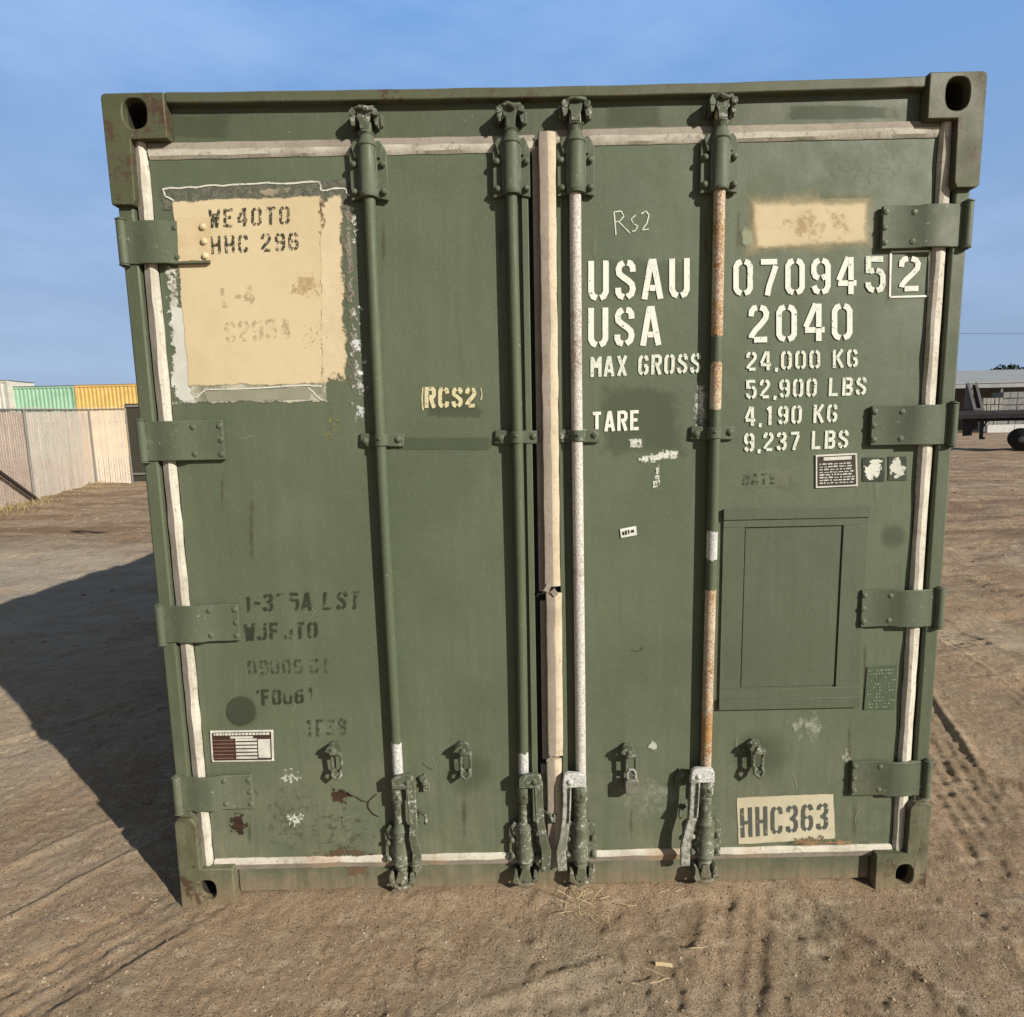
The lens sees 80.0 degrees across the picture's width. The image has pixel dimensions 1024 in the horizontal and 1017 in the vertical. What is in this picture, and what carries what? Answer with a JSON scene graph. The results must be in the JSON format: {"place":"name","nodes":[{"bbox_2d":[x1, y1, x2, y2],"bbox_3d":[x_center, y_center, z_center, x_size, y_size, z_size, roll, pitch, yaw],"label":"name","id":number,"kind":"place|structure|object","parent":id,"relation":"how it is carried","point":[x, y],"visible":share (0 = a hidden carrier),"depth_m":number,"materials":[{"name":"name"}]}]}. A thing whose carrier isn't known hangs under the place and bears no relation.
{"place":"outdoors","nodes":[
{"label":"outdoors","id":0,"kind":"place"},
{"bbox_2d":[0,481,140,524],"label":"dry grass","id":1,"kind":"structure","parent":0,"point":[17,505],"depth_m":13.83,"materials":[{"name":"yellow plant"}]},
{"bbox_2d":[0,429,1023,1016],"bbox_3d":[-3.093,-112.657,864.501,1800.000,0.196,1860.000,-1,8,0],"label":"ground","id":2,"kind":"structure","parent":0,"point":[52,853],"depth_m":2.00,"materials":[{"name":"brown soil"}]},
{"bbox_2d":[20,423,79,459],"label":"shipping container","id":3,"kind":"object","parent":2,"relation":"on","point":[48,439],"visible":0.06,"depth_m":43.48,"materials":[{"name":"grey metal"}]},
{"bbox_2d":[12,385,76,423],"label":"shipping container","id":4,"kind":"object","parent":3,"relation":"on","point":[54,397],"visible":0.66,"depth_m":43.06,"materials":[{"name":"green metal"}]},
{"bbox_2d":[0,406,133,507],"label":"chain link fence","id":5,"kind":"object","parent":2,"relation":"on","point":[29,490],"visible":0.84,"depth_m":17.13,"materials":[{"name":"fabric"}]},
{"bbox_2d":[70,530,106,532],"bbox_3d":[-6.941,0.379,9.982,0.765,0.051,0.054,1,8,17],"label":"stick","id":6,"kind":"object","parent":2,"relation":"on","point":[87,531],"visible":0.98,"depth_m":9.96,"materials":[{"name":"brown wood"}]},
{"bbox_2d":[83,421,136,458],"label":"shipping container","id":7,"kind":"object","parent":2,"relation":"on","point":[106,439],"visible":0.07,"depth_m":43.47,"materials":[{"name":"beige metal"}]},
{"bbox_2d":[74,384,137,421],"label":"shipping container","id":8,"kind":"object","parent":7,"relation":"on","point":[96,396],"visible":0.45,"depth_m":43.06,"materials":[{"name":"yellow metal"}]},
{"bbox_2d":[124,403,145,479],"bbox_3d":[-11.617,-2.295,20.840,3.000,2.600,0.080,-1,8,0],"label":"gate leaf","id":9,"kind":"object","parent":2,"relation":"on","point":[138,468],"visible":0.14,"depth_m":20.85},
{"bbox_2d":[0,461,1023,804],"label":"dirt clods","id":10,"kind":"object","parent":2,"relation":"on","point":[150,527],"visible":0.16,"depth_m":8.57,"materials":[{"name":"brown soil"}]},
{"bbox_2d":[101,71,986,907],"bbox_3d":[0.103,-0.341,4.871,2.466,2.512,6.142,-1,8,0],"label":"shipping container","id":11,"kind":"object","parent":2,"relation":"on","point":[533,475],"visible":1,"depth_m":1.86,"materials":[{"name":"green metal"}]},
{"bbox_2d":[114,101,552,890],"bbox_3d":[-0.497,0.063,1.887,1.235,2.390,0.124,-1,8,0],"label":"door","id":12,"kind":"structure","parent":11,"relation":"in","point":[350,436],"depth_m":1.87,"materials":[{"name":"green paint"}]},
{"bbox_2d":[624,768,638,794],"bbox_3d":[0.385,0.878,1.966,0.044,0.086,0.024,-1,8,0],"label":"padlock","id":13,"kind":"object","parent":11,"relation":"hanging from","point":[631,785],"visible":1,"depth_m":1.96,"materials":[{"name":"grey metal"}]},
{"bbox_2d":[538,91,974,885],"bbox_3d":[0.716,0.029,1.887,1.250,2.405,0.124,-1,8,0],"label":"door","id":14,"kind":"structure","parent":11,"relation":"in","point":[734,421],"depth_m":1.87,"materials":[{"name":"green paint"}]},
{"bbox_2d":[558,882,705,986],"bbox_3d":[0.393,1.258,1.865,0.489,0.046,0.406,-1,8,0],"label":"straw","id":15,"kind":"object","parent":2,"relation":"on","point":[608,918],"visible":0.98,"depth_m":1.94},
{"bbox_2d":[655,962,672,967],"bbox_3d":[0.438,1.315,1.758,0.048,0.008,0.008,0,8,6],"label":"wood chip","id":16,"kind":"object","parent":2,"relation":"on","point":[663,964],"visible":1,"depth_m":1.76,"materials":[{"name":"beige wood"}]},
{"bbox_2d":[972,398,1002,431],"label":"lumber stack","id":17,"kind":"object","parent":2,"relation":"on","point":[987,403],"visible":0.31,"depth_m":63.13,"materials":[{"name":"white wood"}]},
{"bbox_2d":[954,369,1023,429],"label":"storage shed","id":18,"kind":"structure","parent":2,"relation":"on","point":[993,381],"depth_m":77.87,"materials":[{"name":"metal"}]},
{"bbox_2d":[958,382,1023,449],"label":"flatbed trailer","id":19,"kind":"object","parent":2,"relation":"on","point":[970,415],"visible":0.85,"depth_m":28.85,"materials":[{"name":"grey metal"}]},
{"bbox_2d":[970,363,1023,383],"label":"tree","id":20,"kind":"object","parent":2,"relation":"on","point":[1010,366],"visible":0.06,"depth_m":109.41,"materials":[{"name":"green plant"}]},
{"bbox_2d":[985,424,1023,432],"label":"concrete barrier","id":21,"kind":"object","parent":2,"relation":"on","point":[999,428],"visible":0.72,"depth_m":61.32,"materials":[{"name":"white concrete"}]},
{"bbox_2d":[991,392,1023,424],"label":"sheet stack","id":22,"kind":"object","parent":2,"relation":"on","point":[1012,404],"visible":0.44,"depth_m":65.09,"materials":[{"name":"white"}]},
{"bbox_2d":[0,0,1023,385],"label":"sky","id":23,"kind":"structure","parent":0,"point":[65,318],"materials":[{"name":"blue"}]},
{"bbox_2d":[959,333,1023,333],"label":"power line","id":24,"kind":"object","parent":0,"point":[991,333],"visible":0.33,"depth_m":60.23,"materials":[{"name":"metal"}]},
{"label":"shipping container","id":25,"kind":"object","parent":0,"visible":0},
{"bbox_2d":[0,380,33,423],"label":"shipping container","id":26,"kind":"object","parent":25,"relation":"on","point":[7,399],"visible":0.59,"depth_m":42.72,"materials":[{"name":"white metal"}]}
]}

